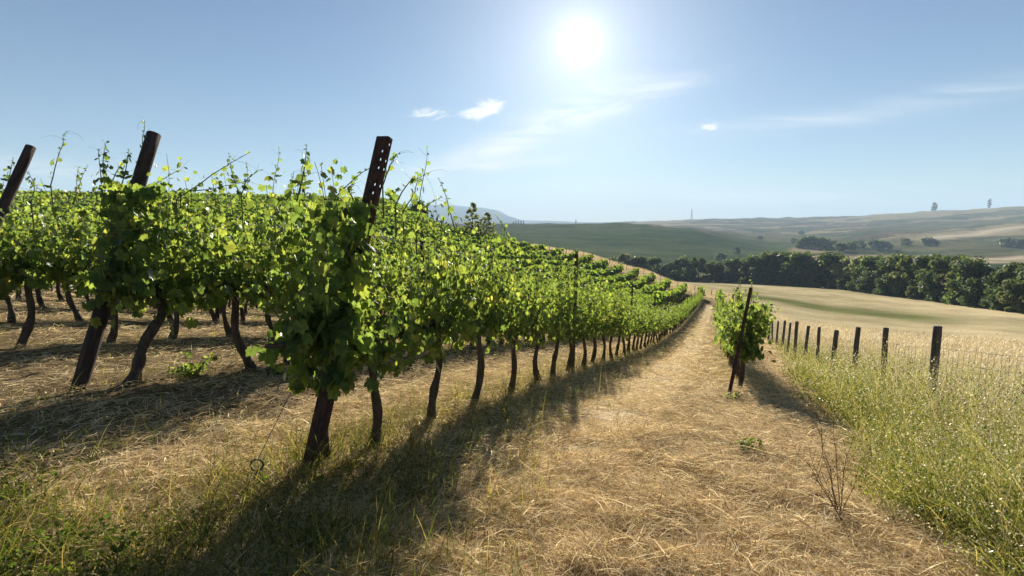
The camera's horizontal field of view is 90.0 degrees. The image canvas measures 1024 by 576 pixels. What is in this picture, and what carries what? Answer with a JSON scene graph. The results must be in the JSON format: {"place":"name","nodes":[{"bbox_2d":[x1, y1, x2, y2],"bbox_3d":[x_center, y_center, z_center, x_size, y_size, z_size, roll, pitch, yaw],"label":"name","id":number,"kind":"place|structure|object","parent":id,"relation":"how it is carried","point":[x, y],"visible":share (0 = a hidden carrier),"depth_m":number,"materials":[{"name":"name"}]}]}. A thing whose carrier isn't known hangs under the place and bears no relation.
{"place":"outdoors","nodes":[
{"label":"outdoors","id":0,"kind":"place"},
{"bbox_2d":[0,204,1023,575],"bbox_3d":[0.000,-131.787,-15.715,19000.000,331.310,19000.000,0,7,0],"label":"ground","id":1,"kind":"structure","parent":0,"point":[968,232],"depth_m":12.04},
{"bbox_2d":[0,144,35,222],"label":"trellis post","id":2,"kind":"object","parent":1,"relation":"on","point":[10,191],"visible":0.99,"depth_m":5.62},
{"bbox_2d":[0,192,62,322],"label":"grapevine","id":3,"kind":"object","parent":1,"relation":"on","point":[11,316],"visible":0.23,"depth_m":8.00,"materials":[{"name":"green plant"}]},
{"bbox_2d":[20,210,61,307],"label":"grapevine","id":4,"kind":"object","parent":1,"relation":"on","point":[38,296],"visible":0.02,"depth_m":10.57,"materials":[{"name":"green plant"}]},
{"bbox_2d":[17,178,101,321],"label":"grapevine","id":5,"kind":"object","parent":1,"relation":"on","point":[71,304],"visible":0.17,"depth_m":8.75,"materials":[{"name":"green plant"}]},
{"bbox_2d":[0,131,135,348],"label":"grapevine","id":6,"kind":"object","parent":1,"relation":"on","point":[17,269],"visible":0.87,"depth_m":6.02,"materials":[{"name":"green plant"}]},
{"bbox_2d":[65,204,119,319],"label":"grapevine","id":7,"kind":"object","parent":1,"relation":"on","point":[94,224],"visible":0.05,"depth_m":9.09,"materials":[{"name":"green plant"}]},
{"bbox_2d":[43,167,152,342],"bbox_3d":[-5.355,-0.385,6.874,1.298,2.433,1.386,3,7,22],"label":"grapevine","id":8,"kind":"object","parent":1,"relation":"on","point":[112,335],"visible":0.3,"depth_m":6.58,"materials":[{"name":"green plant"}]},
{"bbox_2d":[68,131,160,392],"bbox_3d":[-3.580,-0.159,4.602,0.145,2.664,0.136,10,-9,0],"label":"trellis post","id":9,"kind":"object","parent":1,"relation":"on","point":[90,349],"visible":0.51,"depth_m":4.49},
{"bbox_2d":[0,430,341,575],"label":"clover","id":10,"kind":"object","parent":1,"relation":"on","point":[31,544],"visible":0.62,"depth_m":2.11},
{"bbox_2d":[145,210,210,338],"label":"grapevine","id":11,"kind":"object","parent":1,"relation":"on","point":[176,322],"visible":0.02,"depth_m":7.70,"materials":[{"name":"green plant"}]},
{"bbox_2d":[161,341,228,376],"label":"sucker shoot","id":12,"kind":"object","parent":1,"relation":"on","point":[199,367],"visible":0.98,"depth_m":5.30,"materials":[{"name":"green plant"}]},
{"bbox_2d":[27,120,368,386],"bbox_3d":[-2.511,-0.298,4.831,2.911,2.576,1.428,-1,7,-10],"label":"grapevine","id":13,"kind":"object","parent":1,"relation":"on","point":[136,255],"visible":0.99,"depth_m":4.43,"materials":[{"name":"green plant"}]},
{"bbox_2d":[185,200,218,321],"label":"grapevine","id":14,"kind":"object","parent":1,"relation":"on","point":[213,315],"visible":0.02,"depth_m":11.23,"materials":[{"name":"green plant"}]},
{"bbox_2d":[180,178,263,336],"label":"grapevine","id":15,"kind":"object","parent":1,"relation":"on","point":[227,327],"visible":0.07,"depth_m":8.52,"materials":[{"name":"green plant"}]},
{"bbox_2d":[157,153,309,370],"bbox_3d":[-2.921,-0.188,5.418,1.795,2.450,1.343,7,10,44],"label":"grapevine","id":16,"kind":"object","parent":1,"relation":"on","point":[234,281],"visible":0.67,"depth_m":5.44,"materials":[{"name":"green plant"}]},
{"bbox_2d":[56,216,415,304],"bbox_3d":[5.627,0.361,27.197,0.063,7.324,49.300,3,7,22],"label":"trellis wire","id":17,"kind":"object","parent":1,"relation":"on","point":[158,266],"visible":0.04,"depth_m":4.41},
{"bbox_2d":[239,203,292,337],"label":"grapevine","id":18,"kind":"object","parent":1,"relation":"on","point":[268,320],"visible":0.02,"depth_m":9.36,"materials":[{"name":"green plant"}]},
{"bbox_2d":[237,147,350,364],"bbox_3d":[-2.684,-0.335,6.216,1.372,2.762,0.994,3,7,22],"label":"grapevine","id":19,"kind":"object","parent":1,"relation":"on","point":[277,258],"visible":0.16,"depth_m":6.08,"materials":[{"name":"green plant"}]},
{"bbox_2d":[196,144,408,458],"bbox_3d":[-1.157,0.156,3.029,1.050,1.989,0.986,3,7,22],"label":"grapevine","id":20,"kind":"object","parent":1,"relation":"on","point":[312,310],"visible":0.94,"depth_m":2.89,"materials":[{"name":"green plant"}]},
{"bbox_2d":[301,136,392,474],"bbox_3d":[-1.017,0.187,3.094,0.096,2.338,0.046,7,-8,25],"label":"trellis post","id":21,"kind":"object","parent":1,"relation":"on","point":[321,418],"visible":0.4,"depth_m":3.14,"materials":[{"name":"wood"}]},
{"bbox_2d":[314,193,387,279],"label":"grapevine","id":22,"kind":"object","parent":1,"relation":"on","point":[383,252],"visible":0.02,"depth_m":7.29,"materials":[{"name":"green plant"}]},
{"bbox_2d":[267,152,447,451],"bbox_3d":[-0.924,0.136,3.425,1.028,2.094,1.228,3,7,22],"label":"grapevine","id":23,"kind":"object","parent":1,"relation":"on","point":[392,347],"visible":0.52,"depth_m":3.41,"materials":[{"name":"green plant"}]},
{"bbox_2d":[0,190,726,313],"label":"vineyard","id":24,"kind":"object","parent":1,"relation":"on","point":[660,291],"visible":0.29,"depth_m":67.81,"materials":[{"name":"green plant"}]},
{"bbox_2d":[347,179,419,313],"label":"grapevine","id":25,"kind":"object","parent":1,"relation":"on","point":[386,263],"visible":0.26,"depth_m":7.84,"materials":[{"name":"green plant"}]},
{"bbox_2d":[0,288,777,575],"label":"grass","id":26,"kind":"structure","parent":1,"relation":"on","point":[260,549],"depth_m":2.50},
{"bbox_2d":[376,219,432,352],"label":"grapevine","id":27,"kind":"object","parent":1,"relation":"on","point":[418,275],"visible":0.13,"depth_m":8.65,"materials":[{"name":"green plant"}]},
{"bbox_2d":[395,202,467,310],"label":"grapevine","id":28,"kind":"object","parent":1,"relation":"on","point":[421,278],"visible":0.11,"depth_m":9.21,"materials":[{"name":"green plant"}]},
{"bbox_2d":[381,146,505,424],"bbox_3d":[-0.601,0.028,4.146,0.857,2.356,1.011,5,8,34],"label":"grapevine","id":29,"kind":"object","parent":1,"relation":"on","point":[453,316],"visible":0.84,"depth_m":4.08,"materials":[{"name":"green plant"}]},
{"bbox_2d":[424,220,478,349],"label":"grapevine","id":30,"kind":"object","parent":1,"relation":"on","point":[458,272],"visible":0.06,"depth_m":10.00,"materials":[{"name":"green plant"}]},
{"bbox_2d":[462,202,483,233],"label":"poplar tree","id":31,"kind":"object","parent":1,"relation":"on","point":[471,214],"visible":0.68,"depth_m":86.58,"materials":[{"name":"green plant"}]},
{"bbox_2d":[425,223,529,404],"bbox_3d":[-0.241,0.294,4.977,0.899,1.844,1.156,3,7,22],"label":"grapevine","id":32,"kind":"object","parent":1,"relation":"on","point":[492,316],"visible":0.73,"depth_m":4.89,"materials":[{"name":"green plant"}]},
{"bbox_2d":[452,220,504,345],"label":"grapevine","id":33,"kind":"object","parent":1,"relation":"on","point":[482,244],"visible":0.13,"depth_m":10.88,"materials":[{"name":"green plant"}]},
{"bbox_2d":[478,212,496,236],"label":"poplar tree","id":34,"kind":"object","parent":1,"relation":"on","point":[488,215],"visible":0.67,"depth_m":88.87,"materials":[{"name":"green plant"}]},
{"bbox_2d":[0,244,1022,575],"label":"straw","id":35,"kind":"object","parent":1,"relation":"on","point":[656,492],"visible":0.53,"depth_m":3.01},
{"bbox_2d":[475,214,552,392],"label":"grapevine","id":36,"kind":"object","parent":1,"relation":"on","point":[523,322],"visible":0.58,"depth_m":5.68,"materials":[{"name":"green plant"}]},
{"bbox_2d":[371,236,692,329],"bbox_3d":[8.177,0.610,26.189,0.063,7.390,49.300,3,7,22],"label":"trellis wire","id":37,"kind":"object","parent":1,"relation":"on","point":[460,253],"visible":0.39,"depth_m":4.12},
{"bbox_2d":[510,255,571,381],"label":"grapevine","id":38,"kind":"object","parent":1,"relation":"on","point":[546,322],"visible":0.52,"depth_m":6.55,"materials":[{"name":"green plant"}]},
{"bbox_2d":[526,252,590,375],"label":"grapevine","id":39,"kind":"object","parent":1,"relation":"on","point":[566,315],"visible":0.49,"depth_m":7.33,"materials":[{"name":"green plant"}]},
{"bbox_2d":[571,254,577,369],"bbox_3d":[1.014,0.547,8.313,0.036,2.200,0.072,5,8,31],"label":"trellis post","id":40,"kind":"object","parent":1,"relation":"on","point":[576,264],"visible":0.31,"depth_m":8.24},
{"bbox_2d":[543,275,606,370],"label":"grapevine","id":41,"kind":"object","parent":1,"relation":"on","point":[577,325],"visible":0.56,"depth_m":8.05,"materials":[{"name":"green plant"}]},
{"bbox_2d":[557,259,615,366],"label":"grapevine","id":42,"kind":"object","parent":1,"relation":"on","point":[595,320],"visible":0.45,"depth_m":8.88,"materials":[{"name":"green plant"}]},
{"bbox_2d":[576,267,620,364],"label":"grapevine","id":43,"kind":"object","parent":1,"relation":"on","point":[603,322],"visible":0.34,"depth_m":9.57,"materials":[{"name":"green plant"}]},
{"bbox_2d":[583,279,627,362],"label":"grapevine","id":44,"kind":"object","parent":1,"relation":"on","point":[611,331],"visible":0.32,"depth_m":10.41,"materials":[{"name":"green plant"}]},
{"bbox_2d":[599,273,633,357],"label":"grapevine","id":45,"kind":"object","parent":1,"relation":"on","point":[621,331],"visible":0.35,"depth_m":11.31,"materials":[{"name":"green plant"}]},
{"bbox_2d":[605,286,636,356],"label":"grapevine","id":46,"kind":"object","parent":1,"relation":"on","point":[624,323],"visible":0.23,"depth_m":12.11,"materials":[{"name":"green plant"}]},
{"bbox_2d":[617,253,635,265],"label":"broadleaf tree","id":47,"kind":"object","parent":1,"relation":"on","point":[623,257],"visible":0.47,"depth_m":258.98,"materials":[{"name":"green plant"}]},
{"bbox_2d":[615,298,646,353],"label":"grapevine","id":48,"kind":"object","parent":1,"relation":"on","point":[634,322],"visible":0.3,"depth_m":12.90,"materials":[{"name":"green plant"}]},
{"bbox_2d":[625,297,647,353],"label":"grapevine","id":49,"kind":"object","parent":1,"relation":"on","point":[635,329],"visible":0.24,"depth_m":13.68,"materials":[{"name":"green plant"}]},
{"bbox_2d":[627,295,653,350],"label":"grapevine","id":50,"kind":"object","parent":1,"relation":"on","point":[647,322],"visible":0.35,"depth_m":15.30,"materials":[{"name":"green plant"}]},
{"bbox_2d":[631,255,650,269],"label":"broadleaf tree","id":51,"kind":"object","parent":1,"relation":"on","point":[642,261],"visible":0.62,"depth_m":257.13,"materials":[{"name":"green plant"}]},
{"bbox_2d":[628,293,653,350],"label":"grapevine","id":52,"kind":"object","parent":1,"relation":"on","point":[637,334],"visible":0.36,"depth_m":14.56,"materials":[{"name":"green plant"}]},
{"bbox_2d":[632,295,658,348],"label":"grapevine","id":53,"kind":"object","parent":1,"relation":"on","point":[650,324],"visible":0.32,"depth_m":16.06,"materials":[{"name":"green plant"}]},
{"bbox_2d":[647,256,662,272],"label":"broadleaf tree","id":54,"kind":"object","parent":1,"relation":"on","point":[652,261],"visible":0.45,"depth_m":258.25,"materials":[{"name":"green plant"}]},
{"bbox_2d":[660,262,674,277],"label":"broadleaf tree","id":55,"kind":"object","parent":1,"relation":"on","point":[665,269],"visible":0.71,"depth_m":251.72,"materials":[{"name":"green plant"}]},
{"bbox_2d":[667,270,681,281],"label":"broadleaf tree","id":56,"kind":"object","parent":1,"relation":"on","point":[676,275],"visible":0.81,"depth_m":243.02,"materials":[{"name":"green plant"}]},
{"bbox_2d":[673,255,690,281],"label":"broadleaf tree","id":57,"kind":"object","parent":1,"relation":"on","point":[679,263],"visible":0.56,"depth_m":249.97,"materials":[{"name":"green plant"}]},
{"bbox_2d":[683,269,699,282],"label":"broadleaf tree","id":58,"kind":"object","parent":1,"relation":"on","point":[687,277],"visible":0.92,"depth_m":237.95,"materials":[{"name":"green plant"}]},
{"bbox_2d":[686,257,712,281],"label":"broadleaf tree","id":59,"kind":"object","parent":1,"relation":"on","point":[694,263],"visible":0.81,"depth_m":243.50,"materials":[{"name":"green plant"}]},
{"bbox_2d":[705,261,724,281],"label":"broadleaf tree","id":60,"kind":"object","parent":1,"relation":"on","point":[714,276],"visible":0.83,"depth_m":241.43,"materials":[{"name":"green plant"}]},
{"bbox_2d":[717,259,738,282],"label":"broadleaf tree","id":61,"kind":"object","parent":1,"relation":"on","point":[727,263],"visible":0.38,"depth_m":238.13,"materials":[{"name":"green plant"}]},
{"bbox_2d":[722,269,735,282],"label":"broadleaf tree","id":62,"kind":"object","parent":1,"relation":"on","point":[728,274],"visible":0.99,"depth_m":229.43,"materials":[{"name":"green plant"}]},
{"bbox_2d":[715,277,763,376],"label":"grapevine","id":63,"kind":"object","parent":1,"relation":"on","point":[737,298],"visible":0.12,"depth_m":9.80,"materials":[{"name":"green plant"}]},
{"bbox_2d":[730,257,749,282],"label":"broadleaf tree","id":64,"kind":"object","parent":1,"relation":"on","point":[737,265],"visible":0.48,"depth_m":235.52,"materials":[{"name":"green plant"}]},
{"bbox_2d":[728,287,752,395],"bbox_3d":[3.195,0.859,7.220,0.054,1.838,0.026,25,-14,-33],"label":"trellis post","id":65,"kind":"object","parent":1,"relation":"on","point":[740,340],"visible":0.81,"depth_m":7.23,"materials":[{"name":"wood"}]},
{"bbox_2d":[715,273,770,380],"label":"grapevine","id":66,"kind":"object","parent":1,"relation":"on","point":[727,337],"visible":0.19,"depth_m":8.99,"materials":[{"name":"green plant"}]},
{"bbox_2d":[710,287,780,388],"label":"grapevine","id":67,"kind":"object","parent":1,"relation":"on","point":[755,328],"visible":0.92,"depth_m":7.91,"materials":[{"name":"green plant"}]},
{"bbox_2d":[730,429,762,452],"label":"leafy weed","id":68,"kind":"object","parent":1,"relation":"on","point":[749,442],"visible":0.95,"depth_m":4.14,"materials":[{"name":"green plant"}]},
{"bbox_2d":[739,253,767,283],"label":"broadleaf tree","id":69,"kind":"object","parent":1,"relation":"on","point":[753,262],"visible":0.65,"depth_m":227.10,"materials":[{"name":"green plant"}]},
{"bbox_2d":[747,272,761,283],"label":"broadleaf tree","id":70,"kind":"object","parent":1,"relation":"on","point":[756,278],"visible":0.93,"depth_m":220.62,"materials":[{"name":"green plant"}]},
{"bbox_2d":[760,268,777,284],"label":"broadleaf tree","id":71,"kind":"object","parent":1,"relation":"on","point":[768,275],"visible":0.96,"depth_m":216.21,"materials":[{"name":"green plant"}]},
{"bbox_2d":[756,251,781,284],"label":"broadleaf tree","id":72,"kind":"object","parent":1,"relation":"on","point":[766,256],"visible":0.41,"depth_m":223.04,"materials":[{"name":"green plant"}]},
{"bbox_2d":[518,242,1023,420],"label":"dry grass","id":73,"kind":"structure","parent":1,"relation":"on","point":[690,289],"depth_m":42.00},
{"bbox_2d":[536,243,1023,422],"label":"wire fence","id":74,"kind":"object","parent":1,"relation":"on","point":[936,338],"visible":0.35,"depth_m":10.23,"materials":[{"name":"brown wood"}]},
{"bbox_2d":[767,251,797,284],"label":"broadleaf tree","id":75,"kind":"object","parent":1,"relation":"on","point":[780,258],"visible":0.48,"depth_m":217.33,"materials":[{"name":"green plant"}]},
{"bbox_2d":[775,272,792,285],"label":"broadleaf tree","id":76,"kind":"object","parent":1,"relation":"on","point":[784,282],"visible":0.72,"depth_m":207.25,"materials":[{"name":"green plant"}]},
{"bbox_2d":[779,251,814,286],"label":"broadleaf tree","id":77,"kind":"object","parent":1,"relation":"on","point":[798,257],"visible":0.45,"depth_m":205.72,"materials":[{"name":"green plant"}]},
{"bbox_2d":[795,235,816,247],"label":"field bush","id":78,"kind":"object","parent":1,"relation":"on","point":[806,238],"visible":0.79,"depth_m":612.83,"materials":[{"name":"green plant"}]},
{"bbox_2d":[797,261,828,286],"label":"broadleaf tree","id":79,"kind":"object","parent":1,"relation":"on","point":[802,270],"visible":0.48,"depth_m":200.06,"materials":[{"name":"green plant"}]},
{"bbox_2d":[806,276,821,287],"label":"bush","id":80,"kind":"object","parent":1,"relation":"on","point":[809,281],"visible":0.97,"depth_m":193.50,"materials":[{"name":"green plant"}]},
{"bbox_2d":[810,236,833,249],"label":"field bush","id":81,"kind":"object","parent":1,"relation":"on","point":[819,241],"visible":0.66,"depth_m":601.08,"materials":[{"name":"green plant"}]},
{"bbox_2d":[805,250,849,287],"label":"broadleaf tree","id":82,"kind":"object","parent":1,"relation":"on","point":[823,261],"visible":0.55,"depth_m":193.09,"materials":[{"name":"green plant"}]},
{"bbox_2d":[820,239,834,249],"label":"field bush","id":83,"kind":"object","parent":1,"relation":"on","point":[825,244],"visible":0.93,"depth_m":591.03,"materials":[{"name":"green plant"}]},
{"bbox_2d":[780,387,882,516],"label":"dead weed","id":84,"kind":"object","parent":1,"relation":"on","point":[834,495],"visible":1,"depth_m":2.91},
{"bbox_2d":[826,257,851,288],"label":"broadleaf tree","id":85,"kind":"object","parent":1,"relation":"on","point":[836,269],"visible":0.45,"depth_m":183.68,"materials":[{"name":"green plant"}]},
{"bbox_2d":[837,275,852,289],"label":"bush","id":86,"kind":"object","parent":1,"relation":"on","point":[844,280],"visible":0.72,"depth_m":176.07,"materials":[{"name":"green plant"}]},
{"bbox_2d":[842,257,867,289],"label":"broadleaf tree","id":87,"kind":"object","parent":1,"relation":"on","point":[853,262],"visible":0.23,"depth_m":175.50,"materials":[{"name":"green plant"}]},
{"bbox_2d":[849,255,885,284],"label":"broadleaf tree","id":88,"kind":"object","parent":1,"relation":"on","point":[867,261],"visible":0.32,"depth_m":167.97,"materials":[{"name":"green plant"}]},
{"bbox_2d":[855,270,881,293],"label":"broadleaf tree","id":89,"kind":"object","parent":1,"relation":"on","point":[865,285],"visible":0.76,"depth_m":159.88,"materials":[{"name":"green plant"}]},
{"bbox_2d":[872,273,894,295],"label":"broadleaf tree","id":90,"kind":"object","parent":1,"relation":"on","point":[882,289],"visible":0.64,"depth_m":148.97,"materials":[{"name":"green plant"}]},
{"bbox_2d":[875,252,909,286],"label":"broadleaf tree","id":91,"kind":"object","parent":1,"relation":"on","point":[889,264],"visible":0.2,"depth_m":152.62,"materials":[{"name":"green plant"}]},
{"bbox_2d":[770,328,1023,575],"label":"weeds","id":92,"kind":"object","parent":1,"relation":"on","point":[966,448],"visible":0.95,"depth_m":4.00,"materials":[{"name":"green plant"}]},
{"bbox_2d":[888,254,916,295],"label":"broadleaf tree","id":93,"kind":"object","parent":1,"relation":"on","point":[904,262],"visible":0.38,"depth_m":144.03,"materials":[{"name":"green plant"}]},
{"bbox_2d":[896,280,910,297],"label":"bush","id":94,"kind":"object","parent":1,"relation":"on","point":[904,284],"visible":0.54,"depth_m":142.89,"materials":[{"name":"green plant"}]},
{"bbox_2d":[905,286,921,298],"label":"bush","id":95,"kind":"object","parent":1,"relation":"on","point":[914,292],"visible":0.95,"depth_m":134.87,"materials":[{"name":"green plant"}]},
{"bbox_2d":[904,253,943,298],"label":"broadleaf tree","id":96,"kind":"object","parent":1,"relation":"on","point":[921,261],"visible":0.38,"depth_m":137.03,"materials":[{"name":"green plant"}]},
{"bbox_2d":[929,286,945,301],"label":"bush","id":97,"kind":"object","parent":1,"relation":"on","point":[936,295],"visible":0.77,"depth_m":125.35,"materials":[{"name":"green plant"}]},
{"bbox_2d":[913,255,971,301],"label":"broadleaf tree","id":98,"kind":"object","parent":1,"relation":"on","point":[926,283],"visible":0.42,"depth_m":127.74,"materials":[{"name":"green plant"}]},
{"bbox_2d":[933,260,960,298],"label":"broadleaf tree","id":99,"kind":"object","parent":1,"relation":"on","point":[947,275],"visible":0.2,"depth_m":123.57,"materials":[{"name":"green plant"}]},
{"bbox_2d":[939,255,1002,304],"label":"broadleaf tree","id":100,"kind":"object","parent":1,"relation":"on","point":[964,270],"visible":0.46,"depth_m":112.82,"materials":[{"name":"green plant"}]},
{"bbox_2d":[956,277,990,307],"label":"broadleaf tree","id":101,"kind":"object","parent":1,"relation":"on","point":[969,300],"visible":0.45,"depth_m":108.01,"materials":[{"name":"green plant"}]},
{"bbox_2d":[978,282,1001,308],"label":"broadleaf tree","id":102,"kind":"object","parent":1,"relation":"on","point":[983,305],"visible":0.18,"depth_m":103.00,"materials":[{"name":"green plant"}]},
{"bbox_2d":[983,286,1011,310],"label":"broadleaf tree","id":103,"kind":"object","parent":1,"relation":"on","point":[994,302],"visible":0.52,"depth_m":99.03,"materials":[{"name":"green plant"}]},
{"bbox_2d":[979,261,1023,307],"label":"broadleaf tree","id":104,"kind":"object","parent":1,"relation":"on","point":[1000,275],"visible":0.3,"depth_m":102.47,"materials":[{"name":"green plant"}]},
{"bbox_2d":[996,279,1023,312],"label":"broadleaf tree","id":105,"kind":"object","parent":1,"relation":"on","point":[1012,287],"visible":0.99,"depth_m":92.99,"materials":[{"name":"green plant"}]},
{"bbox_2d":[1006,264,1023,312],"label":"broadleaf tree","id":106,"kind":"object","parent":1,"relation":"on","point":[1021,275],"visible":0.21,"depth_m":95.06,"materials":[{"name":"green plant"}]},
{"bbox_2d":[0,0,1023,222],"label":"sky","id":107,"kind":"structure","parent":0,"point":[601,111],"materials":[{"name":"blue"}]},
{"bbox_2d":[390,305,712,575],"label":"path","id":108,"kind":"structure","parent":0,"point":[708,307],"depth_m":4.52,"materials":[{"name":"plant"}]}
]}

